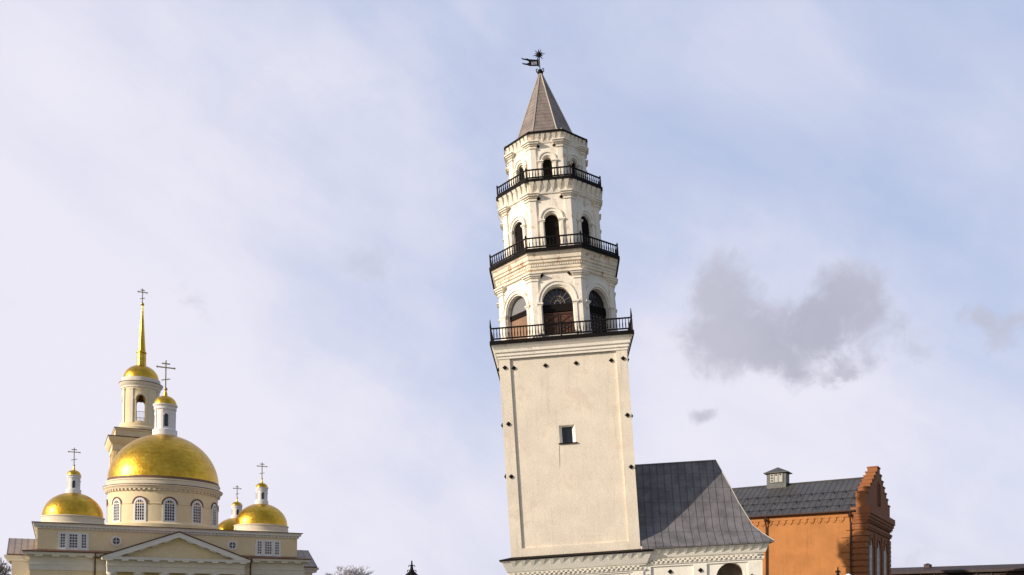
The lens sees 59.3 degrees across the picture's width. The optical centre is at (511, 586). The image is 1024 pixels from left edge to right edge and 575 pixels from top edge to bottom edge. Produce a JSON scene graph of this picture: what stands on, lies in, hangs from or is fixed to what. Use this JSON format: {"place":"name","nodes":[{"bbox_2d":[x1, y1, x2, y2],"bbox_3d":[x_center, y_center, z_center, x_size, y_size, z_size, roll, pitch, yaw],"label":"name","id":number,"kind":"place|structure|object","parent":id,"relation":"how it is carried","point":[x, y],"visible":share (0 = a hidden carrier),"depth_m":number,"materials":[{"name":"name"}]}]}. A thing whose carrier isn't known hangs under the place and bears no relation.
{"place":"outdoors","nodes":[
{"label":"outdoors","id":0,"kind":"place"},
{"bbox_2d":[4,288,318,574],"bbox_3d":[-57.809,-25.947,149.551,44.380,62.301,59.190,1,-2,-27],"label":"cathedral","id":1,"kind":"structure","parent":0,"point":[161,489],"depth_m":132.32,"materials":[{"name":"beige paint"}]},
{"bbox_2d":[57,532,88,550],"bbox_3d":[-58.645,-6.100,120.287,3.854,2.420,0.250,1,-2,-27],"label":"triple window","id":2,"kind":"structure","parent":1,"relation":"in","point":[66,540],"depth_m":120.27,"materials":[{"name":"white glass"}]},
{"bbox_2d":[111,536,121,545],"bbox_3d":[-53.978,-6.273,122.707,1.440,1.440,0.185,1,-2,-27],"label":"round window","id":3,"kind":"structure","parent":1,"relation":"in","point":[115,540],"depth_m":122.64,"materials":[{"name":"white glass"}]},
{"bbox_2d":[112,498,120,522],"bbox_3d":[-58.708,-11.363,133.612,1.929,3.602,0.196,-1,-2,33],"label":"window","id":4,"kind":"structure","parent":1,"relation":"in","point":[117,507],"depth_m":133.52,"materials":[{"name":"white glass"}]},
{"bbox_2d":[133,497,145,521],"bbox_3d":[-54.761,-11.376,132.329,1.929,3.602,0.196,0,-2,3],"label":"window","id":5,"kind":"structure","parent":1,"relation":"in","point":[139,510],"depth_m":132.29,"materials":[{"name":"white glass"}]},
{"bbox_2d":[162,498,176,522],"bbox_3d":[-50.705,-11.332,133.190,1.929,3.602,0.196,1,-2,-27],"label":"window","id":6,"kind":"structure","parent":1,"relation":"in","point":[169,510],"depth_m":133.13,"materials":[{"name":"white glass"}]},
{"bbox_2d":[191,501,201,524],"bbox_3d":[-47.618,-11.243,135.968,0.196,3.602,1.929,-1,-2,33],"label":"window","id":7,"kind":"structure","parent":1,"relation":"in","point":[196,512],"depth_m":135.89,"materials":[{"name":"white glass"}]},
{"bbox_2d":[211,504,216,526],"bbox_3d":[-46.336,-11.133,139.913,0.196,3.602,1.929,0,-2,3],"label":"window","id":8,"kind":"structure","parent":1,"relation":"in","point":[213,512],"depth_m":139.89,"materials":[{"name":"white glass"}]},
{"bbox_2d":[227,540,237,549],"bbox_3d":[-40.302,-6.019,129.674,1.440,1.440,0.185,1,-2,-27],"label":"round window","id":9,"kind":"structure","parent":1,"relation":"in","point":[232,545],"depth_m":129.60,"materials":[{"name":"white glass"}]},
{"bbox_2d":[255,540,281,556],"bbox_3d":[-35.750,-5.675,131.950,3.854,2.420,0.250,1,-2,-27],"label":"triple window","id":10,"kind":"structure","parent":1,"relation":"in","point":[262,547],"depth_m":131.93,"materials":[{"name":"white glass"}]},
{"bbox_2d":[406,561,417,574],"bbox_3d":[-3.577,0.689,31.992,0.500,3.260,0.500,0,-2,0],"label":"street lamp","id":11,"kind":"object","parent":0,"point":[411,571],"visible":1,"depth_m":31.96,"materials":[{"name":"black metal"}]},
{"bbox_2d":[0,0,1023,574],"label":"sky","id":12,"kind":"structure","parent":0,"point":[813,210],"materials":[{"name":"white"}]},
{"bbox_2d":[732,466,894,574],"bbox_3d":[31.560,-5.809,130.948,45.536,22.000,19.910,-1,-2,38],"label":"orange building","id":13,"kind":"structure","parent":0,"point":[845,526],"depth_m":115.83,"materials":[{"name":"paint"}]},
{"bbox_2d":[869,534,873,574],"bbox_3d":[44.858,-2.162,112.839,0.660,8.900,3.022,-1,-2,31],"label":"window","id":14,"kind":"structure","parent":13,"relation":"in","point":[871,542],"depth_m":113.34,"materials":[{"name":"grey glass"}]},
{"bbox_2d":[877,537,881,574],"bbox_3d":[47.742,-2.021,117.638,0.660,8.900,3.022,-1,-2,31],"label":"window","id":15,"kind":"structure","parent":13,"relation":"in","point":[878,539],"depth_m":117.99,"materials":[{"name":"grey glass"}]},
{"bbox_2d":[884,541,887,574],"bbox_3d":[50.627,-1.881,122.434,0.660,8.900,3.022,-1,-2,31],"label":"window","id":16,"kind":"structure","parent":13,"relation":"in","point":[885,542],"depth_m":122.97,"materials":[{"name":"grey glass"}]},
{"bbox_2d":[891,563,1023,574],"bbox_3d":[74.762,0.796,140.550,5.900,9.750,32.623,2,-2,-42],"label":"roof","id":17,"kind":"structure","parent":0,"point":[999,569],"depth_m":141.56,"materials":[{"name":"grey metal"}]},
{"label":"ground","id":18,"kind":"structure","parent":0,"visible":0},
{"bbox_2d":[0,558,10,574],"bbox_3d":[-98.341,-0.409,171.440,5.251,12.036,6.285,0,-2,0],"label":"bare tree","id":19,"kind":"object","parent":18,"relation":"on","point":[2,570],"visible":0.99,"depth_m":171.50,"materials":[{"name":"grey plant"}]},
{"bbox_2d":[325,564,373,574],"bbox_3d":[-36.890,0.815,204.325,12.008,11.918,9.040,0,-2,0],"label":"bare tree","id":20,"kind":"object","parent":18,"relation":"on","point":[348,571],"visible":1,"depth_m":203.33,"materials":[{"name":"grey plant"}]},
{"bbox_2d":[489,49,653,574],"bbox_3d":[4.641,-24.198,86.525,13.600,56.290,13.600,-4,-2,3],"label":"leaning tower","id":21,"kind":"structure","parent":18,"relation":"on","point":[560,350],"depth_m":80.76,"materials":[{"name":"paint"}]},
{"bbox_2d":[515,222,522,250],"bbox_3d":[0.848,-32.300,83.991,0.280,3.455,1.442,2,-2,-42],"label":"door","id":22,"kind":"structure","parent":21,"relation":"in","point":[518,231],"depth_m":84.07,"materials":[{"name":"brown wood"}]},
{"bbox_2d":[511,315,527,338],"bbox_3d":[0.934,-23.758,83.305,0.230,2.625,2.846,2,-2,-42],"label":"door","id":23,"kind":"structure","parent":21,"relation":"in","point":[521,321],"depth_m":83.45,"materials":[{"name":"brown wood"}]},
{"bbox_2d":[543,159,552,175],"bbox_3d":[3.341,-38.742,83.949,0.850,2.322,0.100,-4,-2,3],"label":"door","id":24,"kind":"structure","parent":21,"relation":"in","point":[547,163],"depth_m":83.92,"materials":[{"name":"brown wood"}]},
{"bbox_2d":[545,215,559,246],"bbox_3d":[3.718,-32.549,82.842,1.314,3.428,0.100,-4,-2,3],"label":"door","id":25,"kind":"structure","parent":21,"relation":"in","point":[551,221],"depth_m":82.80,"materials":[{"name":"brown wood"}]},
{"bbox_2d":[543,311,573,333],"bbox_3d":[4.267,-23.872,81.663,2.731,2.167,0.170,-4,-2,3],"label":"door","id":26,"kind":"structure","parent":21,"relation":"in","point":[567,316],"depth_m":81.64,"materials":[{"name":"brown wood"}]},
{"bbox_2d":[559,424,576,443],"bbox_3d":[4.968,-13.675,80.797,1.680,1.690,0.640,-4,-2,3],"label":"window","id":27,"kind":"structure","parent":21,"relation":"in","point":[566,432],"depth_m":80.98,"materials":[{"name":"black glass"}]},
{"bbox_2d":[581,217,589,244],"bbox_3d":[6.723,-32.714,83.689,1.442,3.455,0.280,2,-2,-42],"label":"door","id":28,"kind":"structure","parent":21,"relation":"in","point":[585,227],"depth_m":83.76,"materials":[{"name":"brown wood"}]},
{"bbox_2d":[590,312,606,332],"bbox_3d":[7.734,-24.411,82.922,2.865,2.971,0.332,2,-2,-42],"label":"door","id":29,"kind":"structure","parent":21,"relation":"in","point":[593,316],"depth_m":83.01,"materials":[{"name":"brown wood"}]},
{"bbox_2d":[623,460,773,574],"bbox_3d":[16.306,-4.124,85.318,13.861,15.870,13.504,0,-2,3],"label":"porch annexe","id":30,"kind":"structure","parent":18,"relation":"on","point":[693,517],"depth_m":81.13,"materials":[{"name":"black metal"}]}
]}

